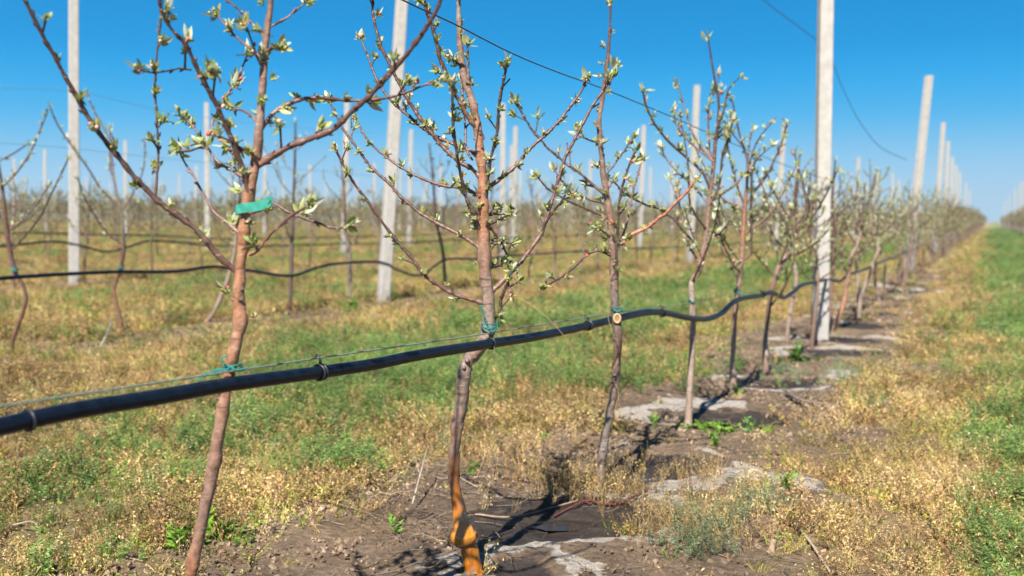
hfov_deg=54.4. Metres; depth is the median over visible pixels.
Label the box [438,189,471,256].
apple tree
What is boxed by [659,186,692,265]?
apple tree
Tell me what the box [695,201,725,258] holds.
apple tree
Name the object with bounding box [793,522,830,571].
dead stick
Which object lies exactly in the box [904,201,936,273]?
apple tree
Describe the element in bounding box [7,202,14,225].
apple tree
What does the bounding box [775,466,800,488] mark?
weed plant
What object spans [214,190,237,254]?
apple tree
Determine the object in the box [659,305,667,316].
pipe hanger
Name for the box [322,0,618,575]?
apple tree
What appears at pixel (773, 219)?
apple tree
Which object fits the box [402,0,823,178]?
trellis wire
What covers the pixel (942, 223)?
apple tree
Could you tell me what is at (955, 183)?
concrete post
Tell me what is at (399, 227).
concrete post
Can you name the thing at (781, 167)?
concrete post
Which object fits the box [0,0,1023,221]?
sky
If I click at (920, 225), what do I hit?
apple tree
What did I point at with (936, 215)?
apple tree
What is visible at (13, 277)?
drip pipe
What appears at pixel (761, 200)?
apple tree
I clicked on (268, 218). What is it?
apple tree
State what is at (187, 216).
apple tree
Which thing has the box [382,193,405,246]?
apple tree
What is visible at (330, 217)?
apple tree
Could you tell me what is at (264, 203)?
marking band
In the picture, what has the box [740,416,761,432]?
weed plant
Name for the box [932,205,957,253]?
apple tree
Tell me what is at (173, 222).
apple tree
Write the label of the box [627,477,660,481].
puddle
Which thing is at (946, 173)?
concrete post
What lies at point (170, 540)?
weed plant
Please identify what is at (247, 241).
apple tree
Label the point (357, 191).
concrete post
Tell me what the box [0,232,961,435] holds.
drip pipe
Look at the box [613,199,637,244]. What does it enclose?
apple tree
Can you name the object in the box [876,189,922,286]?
apple tree
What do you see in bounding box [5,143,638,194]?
trellis wire
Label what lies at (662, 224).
apple tree
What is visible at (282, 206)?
apple tree
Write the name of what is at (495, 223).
apple tree
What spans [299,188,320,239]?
apple tree
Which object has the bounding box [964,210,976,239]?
apple tree
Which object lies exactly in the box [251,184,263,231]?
apple tree
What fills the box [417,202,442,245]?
apple tree
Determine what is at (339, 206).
apple tree
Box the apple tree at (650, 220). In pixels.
[648,200,667,244]
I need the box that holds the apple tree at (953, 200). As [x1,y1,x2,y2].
[935,192,962,255]
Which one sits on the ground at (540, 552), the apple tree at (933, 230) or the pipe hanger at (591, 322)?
the apple tree at (933, 230)
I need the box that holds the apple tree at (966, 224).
[960,209,971,242]
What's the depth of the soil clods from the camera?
3.88 m
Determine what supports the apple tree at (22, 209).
on the ground at (540, 552)
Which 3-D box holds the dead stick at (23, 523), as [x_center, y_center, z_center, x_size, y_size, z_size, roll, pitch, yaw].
[-1.440,0.705,2.958,0.162,0.035,0.029,3,5,34]
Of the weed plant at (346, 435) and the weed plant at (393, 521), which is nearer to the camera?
the weed plant at (393, 521)
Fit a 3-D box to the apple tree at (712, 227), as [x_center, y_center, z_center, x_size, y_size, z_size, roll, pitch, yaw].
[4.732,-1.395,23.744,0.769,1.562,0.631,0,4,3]
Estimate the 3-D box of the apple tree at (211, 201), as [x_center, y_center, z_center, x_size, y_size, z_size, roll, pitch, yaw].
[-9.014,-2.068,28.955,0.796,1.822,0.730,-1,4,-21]
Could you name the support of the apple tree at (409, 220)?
on the ground at (540, 552)
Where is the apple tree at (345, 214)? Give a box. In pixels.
[322,157,370,301]
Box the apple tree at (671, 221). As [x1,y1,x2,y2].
[663,210,679,237]
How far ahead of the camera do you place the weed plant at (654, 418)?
4.45 m
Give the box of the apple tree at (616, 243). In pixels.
[507,0,701,493]
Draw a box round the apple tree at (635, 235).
[621,188,649,268]
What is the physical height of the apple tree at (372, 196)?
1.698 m
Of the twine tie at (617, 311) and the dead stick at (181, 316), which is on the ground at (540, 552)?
the dead stick at (181, 316)
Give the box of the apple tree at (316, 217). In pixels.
[307,207,322,231]
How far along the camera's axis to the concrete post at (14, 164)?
45.70 m
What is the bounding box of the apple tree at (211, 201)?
[188,188,215,226]
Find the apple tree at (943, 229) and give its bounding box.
[935,208,956,258]
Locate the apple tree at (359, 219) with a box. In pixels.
[347,206,365,246]
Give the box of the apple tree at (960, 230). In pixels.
[945,205,966,247]
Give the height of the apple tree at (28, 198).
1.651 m
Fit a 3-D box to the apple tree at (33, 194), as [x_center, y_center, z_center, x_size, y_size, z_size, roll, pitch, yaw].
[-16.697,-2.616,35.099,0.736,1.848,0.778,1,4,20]
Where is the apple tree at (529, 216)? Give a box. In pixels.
[519,200,536,240]
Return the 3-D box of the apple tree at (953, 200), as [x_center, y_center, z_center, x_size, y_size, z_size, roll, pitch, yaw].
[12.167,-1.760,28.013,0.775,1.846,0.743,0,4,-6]
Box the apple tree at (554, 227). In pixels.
[544,202,563,250]
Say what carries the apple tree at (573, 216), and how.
on the ground at (540, 552)
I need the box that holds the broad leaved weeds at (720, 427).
[2,225,1023,575]
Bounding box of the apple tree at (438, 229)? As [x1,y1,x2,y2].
[414,143,461,291]
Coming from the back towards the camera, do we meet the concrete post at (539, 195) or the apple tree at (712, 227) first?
the concrete post at (539, 195)
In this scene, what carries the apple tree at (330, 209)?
on the ground at (540, 552)
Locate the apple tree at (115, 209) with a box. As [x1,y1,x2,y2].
[106,196,123,224]
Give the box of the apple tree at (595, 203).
[580,195,601,249]
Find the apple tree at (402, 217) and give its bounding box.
[397,202,413,237]
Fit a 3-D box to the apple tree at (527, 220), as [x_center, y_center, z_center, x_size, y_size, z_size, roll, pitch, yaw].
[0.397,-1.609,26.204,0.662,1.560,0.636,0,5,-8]
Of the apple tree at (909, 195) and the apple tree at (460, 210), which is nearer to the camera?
the apple tree at (909, 195)
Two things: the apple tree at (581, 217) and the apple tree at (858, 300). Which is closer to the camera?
the apple tree at (858, 300)
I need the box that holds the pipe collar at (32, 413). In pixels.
[21,409,36,432]
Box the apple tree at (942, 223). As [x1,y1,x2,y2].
[931,200,958,254]
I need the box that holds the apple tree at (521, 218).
[517,203,530,240]
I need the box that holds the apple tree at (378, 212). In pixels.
[367,193,382,247]
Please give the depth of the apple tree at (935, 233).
23.35 m
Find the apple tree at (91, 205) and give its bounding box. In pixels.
[65,188,96,238]
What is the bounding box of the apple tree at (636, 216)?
[628,204,645,242]
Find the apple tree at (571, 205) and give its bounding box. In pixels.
[563,190,605,275]
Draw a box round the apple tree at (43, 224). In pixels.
[31,193,65,261]
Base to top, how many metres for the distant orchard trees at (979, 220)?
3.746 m
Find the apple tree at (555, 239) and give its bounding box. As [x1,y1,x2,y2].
[534,178,580,278]
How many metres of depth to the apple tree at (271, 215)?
39.19 m
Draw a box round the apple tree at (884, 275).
[863,194,908,300]
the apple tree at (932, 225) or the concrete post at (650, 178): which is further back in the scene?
the concrete post at (650, 178)
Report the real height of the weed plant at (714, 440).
0.096 m
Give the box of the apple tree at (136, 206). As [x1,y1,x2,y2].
[127,191,144,233]
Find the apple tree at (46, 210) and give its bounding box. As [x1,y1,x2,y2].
[35,194,55,232]
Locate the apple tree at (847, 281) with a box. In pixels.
[830,180,884,328]
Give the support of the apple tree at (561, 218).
on the ground at (540, 552)
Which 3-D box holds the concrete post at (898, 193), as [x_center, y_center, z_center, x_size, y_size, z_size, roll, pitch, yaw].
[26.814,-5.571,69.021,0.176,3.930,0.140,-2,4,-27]
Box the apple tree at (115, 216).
[103,191,129,248]
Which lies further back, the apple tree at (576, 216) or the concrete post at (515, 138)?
the apple tree at (576, 216)
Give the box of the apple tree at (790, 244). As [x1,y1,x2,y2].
[735,146,841,375]
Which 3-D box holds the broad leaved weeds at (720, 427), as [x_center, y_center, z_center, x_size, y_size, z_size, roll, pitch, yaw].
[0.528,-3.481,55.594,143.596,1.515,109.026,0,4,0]
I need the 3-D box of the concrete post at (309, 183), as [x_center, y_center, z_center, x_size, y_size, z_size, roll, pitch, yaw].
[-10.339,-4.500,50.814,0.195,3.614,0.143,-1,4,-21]
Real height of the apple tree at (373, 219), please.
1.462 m
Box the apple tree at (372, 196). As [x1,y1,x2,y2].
[356,184,399,264]
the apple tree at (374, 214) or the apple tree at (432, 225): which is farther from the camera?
the apple tree at (374, 214)
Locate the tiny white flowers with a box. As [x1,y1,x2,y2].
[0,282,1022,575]
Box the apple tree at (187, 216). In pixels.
[175,196,205,254]
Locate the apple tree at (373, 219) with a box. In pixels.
[364,205,377,235]
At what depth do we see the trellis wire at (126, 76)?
13.69 m
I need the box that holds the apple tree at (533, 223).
[510,173,556,284]
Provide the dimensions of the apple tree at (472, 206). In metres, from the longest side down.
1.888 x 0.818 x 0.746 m
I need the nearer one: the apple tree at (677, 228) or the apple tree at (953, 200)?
the apple tree at (677, 228)
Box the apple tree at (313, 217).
[297,184,332,267]
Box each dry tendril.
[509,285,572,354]
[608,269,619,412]
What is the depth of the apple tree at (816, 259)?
7.44 m
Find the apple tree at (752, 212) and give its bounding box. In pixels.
[739,197,759,253]
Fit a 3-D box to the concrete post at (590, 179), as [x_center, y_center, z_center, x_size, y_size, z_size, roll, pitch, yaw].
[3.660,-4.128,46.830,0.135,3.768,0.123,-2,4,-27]
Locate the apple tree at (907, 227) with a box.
[890,200,929,279]
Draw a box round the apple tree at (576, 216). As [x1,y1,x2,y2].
[568,197,583,236]
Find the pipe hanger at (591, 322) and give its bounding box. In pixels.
[584,315,593,330]
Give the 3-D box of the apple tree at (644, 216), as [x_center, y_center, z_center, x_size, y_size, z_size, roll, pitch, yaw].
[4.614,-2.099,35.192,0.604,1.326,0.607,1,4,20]
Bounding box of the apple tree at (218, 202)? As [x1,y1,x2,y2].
[211,193,228,242]
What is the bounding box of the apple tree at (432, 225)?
[419,203,446,259]
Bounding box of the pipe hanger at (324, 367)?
[313,354,328,381]
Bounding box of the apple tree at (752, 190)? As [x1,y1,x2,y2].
[689,95,801,395]
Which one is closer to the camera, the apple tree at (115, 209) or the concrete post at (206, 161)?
the concrete post at (206, 161)
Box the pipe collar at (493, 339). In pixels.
[487,337,495,349]
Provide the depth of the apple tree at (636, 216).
34.34 m
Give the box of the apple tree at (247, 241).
[23,0,455,575]
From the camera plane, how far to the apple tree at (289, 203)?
17.11 m
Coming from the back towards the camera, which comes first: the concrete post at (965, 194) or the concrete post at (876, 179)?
the concrete post at (965, 194)
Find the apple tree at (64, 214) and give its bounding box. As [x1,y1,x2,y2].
[57,201,68,227]
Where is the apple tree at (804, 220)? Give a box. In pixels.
[797,206,811,238]
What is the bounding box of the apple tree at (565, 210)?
[553,208,570,250]
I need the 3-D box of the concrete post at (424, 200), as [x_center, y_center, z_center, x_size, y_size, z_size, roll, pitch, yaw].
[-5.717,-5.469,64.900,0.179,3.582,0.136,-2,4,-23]
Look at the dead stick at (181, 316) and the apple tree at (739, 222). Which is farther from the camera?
the apple tree at (739, 222)
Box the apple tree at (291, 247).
[263,117,325,310]
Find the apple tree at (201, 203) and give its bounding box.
[188,200,204,220]
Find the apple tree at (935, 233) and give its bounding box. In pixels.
[928,210,945,260]
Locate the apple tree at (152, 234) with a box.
[128,178,168,280]
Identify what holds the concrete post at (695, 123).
on the ground at (540, 552)
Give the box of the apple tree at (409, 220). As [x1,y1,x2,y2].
[394,203,418,259]
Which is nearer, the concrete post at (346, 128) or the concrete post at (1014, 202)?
the concrete post at (346, 128)
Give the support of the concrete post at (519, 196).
on the ground at (540, 552)
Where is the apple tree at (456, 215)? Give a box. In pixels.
[448,205,463,235]
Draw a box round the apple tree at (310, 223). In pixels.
[298,203,322,243]
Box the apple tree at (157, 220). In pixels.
[140,185,171,255]
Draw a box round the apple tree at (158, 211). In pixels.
[149,199,166,219]
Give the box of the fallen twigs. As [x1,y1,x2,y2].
[1,287,1018,575]
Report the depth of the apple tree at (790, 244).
5.98 m
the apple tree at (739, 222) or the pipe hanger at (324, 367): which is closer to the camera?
the pipe hanger at (324, 367)
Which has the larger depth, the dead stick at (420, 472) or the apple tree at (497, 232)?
the apple tree at (497, 232)
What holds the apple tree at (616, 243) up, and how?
on the ground at (540, 552)
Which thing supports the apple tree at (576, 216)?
on the ground at (540, 552)
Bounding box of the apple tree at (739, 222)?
[726,202,753,251]
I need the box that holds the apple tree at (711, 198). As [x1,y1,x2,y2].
[623,28,778,425]
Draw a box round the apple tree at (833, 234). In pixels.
[801,157,870,332]
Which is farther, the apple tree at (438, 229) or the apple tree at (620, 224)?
the apple tree at (620, 224)
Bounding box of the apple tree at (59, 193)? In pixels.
[48,190,68,217]
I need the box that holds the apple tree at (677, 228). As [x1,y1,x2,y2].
[667,200,690,262]
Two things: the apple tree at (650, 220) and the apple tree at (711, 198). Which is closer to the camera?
the apple tree at (711, 198)
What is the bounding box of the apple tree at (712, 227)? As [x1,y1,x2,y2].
[696,200,723,257]
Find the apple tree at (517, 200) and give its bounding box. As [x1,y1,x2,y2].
[505,199,520,239]
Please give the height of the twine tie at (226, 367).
0.042 m
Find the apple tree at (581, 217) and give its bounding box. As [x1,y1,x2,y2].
[569,200,590,249]
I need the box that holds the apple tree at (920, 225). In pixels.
[900,194,935,271]
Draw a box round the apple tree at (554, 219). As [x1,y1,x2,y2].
[549,208,560,235]
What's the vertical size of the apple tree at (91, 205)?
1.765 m
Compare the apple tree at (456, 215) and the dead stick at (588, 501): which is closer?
the dead stick at (588, 501)
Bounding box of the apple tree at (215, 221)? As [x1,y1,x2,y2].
[210,204,221,236]
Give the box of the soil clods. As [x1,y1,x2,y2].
[1,288,974,575]
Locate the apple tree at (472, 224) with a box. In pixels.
[461,197,476,255]
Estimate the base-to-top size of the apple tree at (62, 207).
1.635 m
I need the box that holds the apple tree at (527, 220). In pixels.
[519,198,539,249]
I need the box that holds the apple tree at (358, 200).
[351,194,369,239]
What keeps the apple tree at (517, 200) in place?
on the ground at (540, 552)
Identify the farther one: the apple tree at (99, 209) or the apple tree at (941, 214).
the apple tree at (99, 209)
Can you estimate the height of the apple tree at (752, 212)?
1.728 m
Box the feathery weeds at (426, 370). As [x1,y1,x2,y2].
[0,218,1023,575]
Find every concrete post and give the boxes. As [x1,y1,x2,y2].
[12,158,15,220]
[43,149,45,231]
[68,0,79,284]
[84,176,86,224]
[124,140,126,236]
[177,175,179,225]
[195,166,196,217]
[204,102,209,249]
[263,152,265,234]
[282,180,283,226]
[308,164,310,224]
[324,182,326,223]
[341,102,349,251]
[355,179,357,225]
[372,163,375,230]
[377,0,407,301]
[398,169,400,230]
[406,129,412,245]
[423,176,425,228]
[439,163,441,232]
[457,173,459,228]
[499,103,505,255]
[509,145,512,236]
[510,126,517,245]
[518,170,520,231]
[538,180,539,227]
[570,174,572,230]
[588,160,591,237]
[637,125,645,247]
[648,167,651,235]
[670,162,673,235]
[686,85,699,263]
[773,124,785,250]
[812,0,833,341]
[834,181,835,217]
[853,157,859,240]
[874,167,877,210]
[891,173,893,232]
[898,179,899,220]
[904,75,933,271]
[932,122,945,251]
[941,141,949,245]
[948,157,953,239]
[954,165,957,237]
[958,173,960,205]
[964,183,966,207]
[1008,195,1009,228]
[1014,188,1015,229]
[1018,184,1020,230]
[1022,181,1023,231]
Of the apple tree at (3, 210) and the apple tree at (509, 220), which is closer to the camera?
the apple tree at (3, 210)
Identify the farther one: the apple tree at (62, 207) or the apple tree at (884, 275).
the apple tree at (62, 207)
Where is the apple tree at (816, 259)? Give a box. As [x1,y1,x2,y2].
[777,169,857,348]
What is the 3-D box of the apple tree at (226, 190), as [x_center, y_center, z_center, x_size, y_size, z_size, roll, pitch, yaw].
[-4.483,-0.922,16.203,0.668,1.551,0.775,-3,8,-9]
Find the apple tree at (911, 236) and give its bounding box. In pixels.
[886,187,934,293]
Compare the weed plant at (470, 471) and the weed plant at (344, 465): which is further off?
the weed plant at (344, 465)
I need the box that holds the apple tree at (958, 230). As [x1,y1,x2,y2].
[955,213,963,245]
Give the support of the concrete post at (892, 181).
on the ground at (540, 552)
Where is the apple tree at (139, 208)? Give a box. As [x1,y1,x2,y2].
[127,196,152,245]
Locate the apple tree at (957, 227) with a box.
[949,207,966,248]
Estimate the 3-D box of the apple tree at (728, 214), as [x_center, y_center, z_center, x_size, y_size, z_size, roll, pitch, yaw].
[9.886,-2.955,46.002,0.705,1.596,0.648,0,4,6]
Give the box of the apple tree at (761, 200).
[753,191,781,248]
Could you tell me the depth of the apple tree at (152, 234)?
14.43 m
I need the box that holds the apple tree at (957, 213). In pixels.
[941,208,961,251]
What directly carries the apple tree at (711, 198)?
on the ground at (540, 552)
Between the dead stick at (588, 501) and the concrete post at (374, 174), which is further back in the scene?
the concrete post at (374, 174)
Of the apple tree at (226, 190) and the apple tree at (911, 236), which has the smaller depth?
the apple tree at (911, 236)
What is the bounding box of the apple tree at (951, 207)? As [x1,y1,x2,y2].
[930,204,955,257]
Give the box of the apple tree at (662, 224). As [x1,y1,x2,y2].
[654,209,669,243]
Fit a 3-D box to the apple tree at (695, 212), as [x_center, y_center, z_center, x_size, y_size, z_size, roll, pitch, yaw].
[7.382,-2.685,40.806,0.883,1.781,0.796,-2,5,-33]
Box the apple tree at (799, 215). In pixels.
[786,197,806,247]
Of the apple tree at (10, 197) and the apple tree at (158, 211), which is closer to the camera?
the apple tree at (10, 197)
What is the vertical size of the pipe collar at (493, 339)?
0.033 m
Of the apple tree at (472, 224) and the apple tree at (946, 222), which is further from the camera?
the apple tree at (946, 222)
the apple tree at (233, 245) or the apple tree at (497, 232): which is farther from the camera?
the apple tree at (497, 232)
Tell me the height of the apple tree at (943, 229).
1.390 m
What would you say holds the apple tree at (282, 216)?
on the ground at (540, 552)
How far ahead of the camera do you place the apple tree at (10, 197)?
23.31 m
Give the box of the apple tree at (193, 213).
[189,203,204,236]
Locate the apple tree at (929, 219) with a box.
[919,189,943,268]
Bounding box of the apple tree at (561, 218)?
[553,205,569,238]
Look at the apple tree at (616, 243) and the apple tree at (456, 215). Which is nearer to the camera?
the apple tree at (616, 243)
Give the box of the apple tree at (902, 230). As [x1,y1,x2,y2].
[883,202,919,283]
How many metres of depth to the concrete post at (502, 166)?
24.71 m
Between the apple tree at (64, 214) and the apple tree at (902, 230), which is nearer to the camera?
the apple tree at (902, 230)
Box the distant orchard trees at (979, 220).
[0,194,1023,239]
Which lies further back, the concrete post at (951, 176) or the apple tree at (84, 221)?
the concrete post at (951, 176)
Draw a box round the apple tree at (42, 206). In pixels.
[26,182,54,247]
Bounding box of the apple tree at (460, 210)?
[449,202,469,244]
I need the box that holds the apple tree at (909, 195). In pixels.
[888,179,939,276]
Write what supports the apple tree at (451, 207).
on the ground at (540, 552)
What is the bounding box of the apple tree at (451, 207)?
[440,205,457,243]
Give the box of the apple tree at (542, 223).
[531,204,554,250]
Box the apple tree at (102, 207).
[92,188,111,233]
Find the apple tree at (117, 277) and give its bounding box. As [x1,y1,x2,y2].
[47,88,146,332]
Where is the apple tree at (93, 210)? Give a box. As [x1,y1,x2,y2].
[86,197,100,231]
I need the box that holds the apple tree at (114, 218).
[97,189,128,257]
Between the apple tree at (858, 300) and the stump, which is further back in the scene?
the apple tree at (858, 300)
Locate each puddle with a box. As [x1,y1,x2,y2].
[531,520,596,530]
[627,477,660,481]
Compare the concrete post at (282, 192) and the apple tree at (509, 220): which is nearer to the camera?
the apple tree at (509, 220)
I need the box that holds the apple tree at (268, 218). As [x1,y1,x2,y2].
[257,208,275,235]
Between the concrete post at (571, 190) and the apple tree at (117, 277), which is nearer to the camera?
the apple tree at (117, 277)
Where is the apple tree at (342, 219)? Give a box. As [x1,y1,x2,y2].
[327,194,365,266]
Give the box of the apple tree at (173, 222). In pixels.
[159,198,180,246]
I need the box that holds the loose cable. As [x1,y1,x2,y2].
[764,0,905,159]
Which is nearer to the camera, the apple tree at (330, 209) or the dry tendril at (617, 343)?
the dry tendril at (617, 343)
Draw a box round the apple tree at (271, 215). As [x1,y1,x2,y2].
[264,196,278,233]
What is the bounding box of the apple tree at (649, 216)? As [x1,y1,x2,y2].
[636,200,667,266]
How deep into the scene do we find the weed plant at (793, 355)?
6.61 m
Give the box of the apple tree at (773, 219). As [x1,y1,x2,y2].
[764,204,783,243]
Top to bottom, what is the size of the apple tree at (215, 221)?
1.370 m
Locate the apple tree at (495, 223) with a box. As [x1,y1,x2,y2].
[489,199,507,256]
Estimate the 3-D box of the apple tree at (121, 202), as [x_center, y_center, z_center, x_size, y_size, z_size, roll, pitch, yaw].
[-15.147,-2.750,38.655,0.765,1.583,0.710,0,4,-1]
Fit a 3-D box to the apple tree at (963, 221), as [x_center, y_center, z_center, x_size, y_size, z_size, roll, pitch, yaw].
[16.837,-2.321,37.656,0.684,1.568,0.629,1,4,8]
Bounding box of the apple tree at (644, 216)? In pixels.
[636,210,648,244]
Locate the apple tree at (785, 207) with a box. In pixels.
[770,202,789,250]
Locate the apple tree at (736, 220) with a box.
[723,194,749,256]
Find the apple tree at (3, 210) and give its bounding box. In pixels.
[0,108,70,355]
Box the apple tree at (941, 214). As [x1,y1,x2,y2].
[921,185,956,259]
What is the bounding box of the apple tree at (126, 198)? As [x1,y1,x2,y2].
[121,195,138,239]
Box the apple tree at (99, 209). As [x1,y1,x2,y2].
[88,187,113,237]
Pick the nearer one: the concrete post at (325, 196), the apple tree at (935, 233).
the apple tree at (935, 233)
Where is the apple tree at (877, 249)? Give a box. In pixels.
[850,173,902,307]
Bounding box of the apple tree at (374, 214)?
[367,201,381,223]
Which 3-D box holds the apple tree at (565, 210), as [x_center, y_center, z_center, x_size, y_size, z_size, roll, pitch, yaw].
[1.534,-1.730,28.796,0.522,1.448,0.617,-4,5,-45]
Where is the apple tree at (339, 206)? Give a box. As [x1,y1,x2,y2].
[330,196,354,225]
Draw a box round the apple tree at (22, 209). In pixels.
[10,192,30,231]
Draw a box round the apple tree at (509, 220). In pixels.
[495,194,522,253]
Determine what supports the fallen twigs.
on the ground at (540, 552)
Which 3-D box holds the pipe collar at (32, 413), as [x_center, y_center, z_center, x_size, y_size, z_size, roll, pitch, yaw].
[-0.661,0.181,1.361,0.033,0.033,0.004,2,4,26]
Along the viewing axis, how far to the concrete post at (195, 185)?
51.70 m
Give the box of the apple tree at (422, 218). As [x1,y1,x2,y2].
[417,202,428,237]
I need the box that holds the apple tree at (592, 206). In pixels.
[572,183,616,274]
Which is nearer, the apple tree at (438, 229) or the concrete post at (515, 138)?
the apple tree at (438, 229)
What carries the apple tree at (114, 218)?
on the ground at (540, 552)
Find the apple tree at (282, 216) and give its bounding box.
[272,193,298,251]
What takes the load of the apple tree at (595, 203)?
on the ground at (540, 552)
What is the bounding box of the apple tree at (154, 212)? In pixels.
[146,199,162,237]
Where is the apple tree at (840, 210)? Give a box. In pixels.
[834,201,847,221]
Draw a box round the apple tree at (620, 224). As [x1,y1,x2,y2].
[602,200,636,267]
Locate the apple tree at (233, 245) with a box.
[203,134,269,321]
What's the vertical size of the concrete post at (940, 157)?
3.980 m
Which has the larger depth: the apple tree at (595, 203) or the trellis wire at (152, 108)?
the apple tree at (595, 203)
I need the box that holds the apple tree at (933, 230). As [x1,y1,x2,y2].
[920,202,946,264]
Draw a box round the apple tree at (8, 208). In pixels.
[0,201,15,222]
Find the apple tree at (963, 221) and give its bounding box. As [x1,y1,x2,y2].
[955,207,967,243]
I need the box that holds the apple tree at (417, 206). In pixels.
[399,193,426,245]
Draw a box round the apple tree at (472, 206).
[464,194,476,237]
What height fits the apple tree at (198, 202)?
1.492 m
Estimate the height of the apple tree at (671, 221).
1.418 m
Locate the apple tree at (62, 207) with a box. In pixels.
[46,193,68,238]
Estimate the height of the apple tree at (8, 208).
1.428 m
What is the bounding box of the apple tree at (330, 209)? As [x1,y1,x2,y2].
[321,195,338,234]
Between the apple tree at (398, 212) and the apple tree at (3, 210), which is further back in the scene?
the apple tree at (398, 212)
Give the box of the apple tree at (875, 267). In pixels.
[840,162,899,302]
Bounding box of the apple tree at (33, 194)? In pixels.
[25,189,45,237]
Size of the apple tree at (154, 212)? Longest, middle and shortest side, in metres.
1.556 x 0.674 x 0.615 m
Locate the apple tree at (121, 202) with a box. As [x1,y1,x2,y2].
[113,198,129,221]
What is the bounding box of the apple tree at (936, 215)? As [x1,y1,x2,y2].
[919,186,949,260]
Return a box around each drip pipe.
[0,232,477,239]
[0,232,737,252]
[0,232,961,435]
[0,235,847,279]
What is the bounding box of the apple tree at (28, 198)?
[12,189,38,241]
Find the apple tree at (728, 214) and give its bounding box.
[723,207,730,237]
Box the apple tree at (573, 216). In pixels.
[562,204,579,236]
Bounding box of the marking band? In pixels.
[235,196,272,214]
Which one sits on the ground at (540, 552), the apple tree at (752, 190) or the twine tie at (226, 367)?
the apple tree at (752, 190)
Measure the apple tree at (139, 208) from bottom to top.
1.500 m
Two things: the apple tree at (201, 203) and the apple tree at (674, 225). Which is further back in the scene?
the apple tree at (201, 203)
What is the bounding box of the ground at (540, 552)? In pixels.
[0,216,1023,575]
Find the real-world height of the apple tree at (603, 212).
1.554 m
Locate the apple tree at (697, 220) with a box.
[687,201,705,256]
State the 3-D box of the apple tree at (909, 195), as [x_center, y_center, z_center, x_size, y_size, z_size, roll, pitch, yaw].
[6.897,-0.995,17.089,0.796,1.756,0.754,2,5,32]
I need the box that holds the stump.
[766,539,775,553]
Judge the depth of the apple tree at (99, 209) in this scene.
31.84 m
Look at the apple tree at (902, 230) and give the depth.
15.43 m
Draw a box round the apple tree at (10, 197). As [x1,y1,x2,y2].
[0,183,30,229]
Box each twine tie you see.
[196,356,248,379]
[480,305,497,331]
[611,301,627,312]
[733,287,743,294]
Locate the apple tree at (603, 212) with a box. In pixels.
[593,203,614,239]
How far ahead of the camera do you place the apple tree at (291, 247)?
10.06 m
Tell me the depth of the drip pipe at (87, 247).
15.30 m
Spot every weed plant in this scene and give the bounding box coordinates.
[163,522,186,550]
[205,506,232,536]
[336,429,352,446]
[339,459,352,475]
[344,293,360,313]
[388,513,403,532]
[465,459,479,475]
[646,412,660,427]
[703,428,722,446]
[728,377,743,394]
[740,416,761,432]
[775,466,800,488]
[787,339,805,361]
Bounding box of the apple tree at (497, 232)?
[467,158,520,287]
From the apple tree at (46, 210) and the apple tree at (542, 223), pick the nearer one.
the apple tree at (542, 223)
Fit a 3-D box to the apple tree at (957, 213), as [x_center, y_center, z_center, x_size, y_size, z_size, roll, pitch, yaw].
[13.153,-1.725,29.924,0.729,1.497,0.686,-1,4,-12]
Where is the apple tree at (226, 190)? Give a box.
[213,189,255,233]
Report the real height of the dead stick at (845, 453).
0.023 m
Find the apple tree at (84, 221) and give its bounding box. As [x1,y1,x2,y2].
[67,189,98,260]
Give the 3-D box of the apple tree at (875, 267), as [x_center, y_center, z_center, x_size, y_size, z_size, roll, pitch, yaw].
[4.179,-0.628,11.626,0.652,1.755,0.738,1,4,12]
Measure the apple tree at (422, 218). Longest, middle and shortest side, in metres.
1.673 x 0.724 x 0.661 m
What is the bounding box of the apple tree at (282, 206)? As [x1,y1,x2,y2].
[277,196,296,239]
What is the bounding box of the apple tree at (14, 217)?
[0,170,41,288]
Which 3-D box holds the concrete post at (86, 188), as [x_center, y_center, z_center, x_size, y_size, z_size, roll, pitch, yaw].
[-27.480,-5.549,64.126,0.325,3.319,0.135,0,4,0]
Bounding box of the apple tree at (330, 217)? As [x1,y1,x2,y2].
[319,199,341,247]
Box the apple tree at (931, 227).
[921,205,940,266]
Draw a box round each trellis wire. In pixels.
[0,280,813,407]
[3,66,367,80]
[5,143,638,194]
[14,88,350,131]
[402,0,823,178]
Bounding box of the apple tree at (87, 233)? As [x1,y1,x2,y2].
[66,176,110,284]
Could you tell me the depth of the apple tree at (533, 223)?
14.38 m
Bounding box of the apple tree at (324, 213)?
[316,199,333,238]
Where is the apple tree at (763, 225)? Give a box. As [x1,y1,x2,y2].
[753,204,774,252]
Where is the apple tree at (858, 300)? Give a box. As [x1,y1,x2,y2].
[836,178,884,316]
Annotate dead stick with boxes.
[8,521,37,526]
[100,319,111,346]
[160,316,201,320]
[412,446,427,504]
[475,500,577,517]
[553,489,647,516]
[784,384,854,405]
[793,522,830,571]
[830,452,869,454]
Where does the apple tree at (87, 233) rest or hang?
on the ground at (540, 552)
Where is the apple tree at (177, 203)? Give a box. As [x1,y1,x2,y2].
[164,193,187,238]
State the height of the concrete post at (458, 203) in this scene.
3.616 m
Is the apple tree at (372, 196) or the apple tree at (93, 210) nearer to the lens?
the apple tree at (372, 196)
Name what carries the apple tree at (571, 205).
on the ground at (540, 552)
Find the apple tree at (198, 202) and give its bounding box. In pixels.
[176,189,219,276]
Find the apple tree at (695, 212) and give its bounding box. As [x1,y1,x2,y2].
[683,203,700,227]
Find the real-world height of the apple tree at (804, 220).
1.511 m
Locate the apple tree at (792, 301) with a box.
[756,149,837,340]
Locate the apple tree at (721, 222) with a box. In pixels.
[710,196,733,255]
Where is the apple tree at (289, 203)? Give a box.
[264,194,297,270]

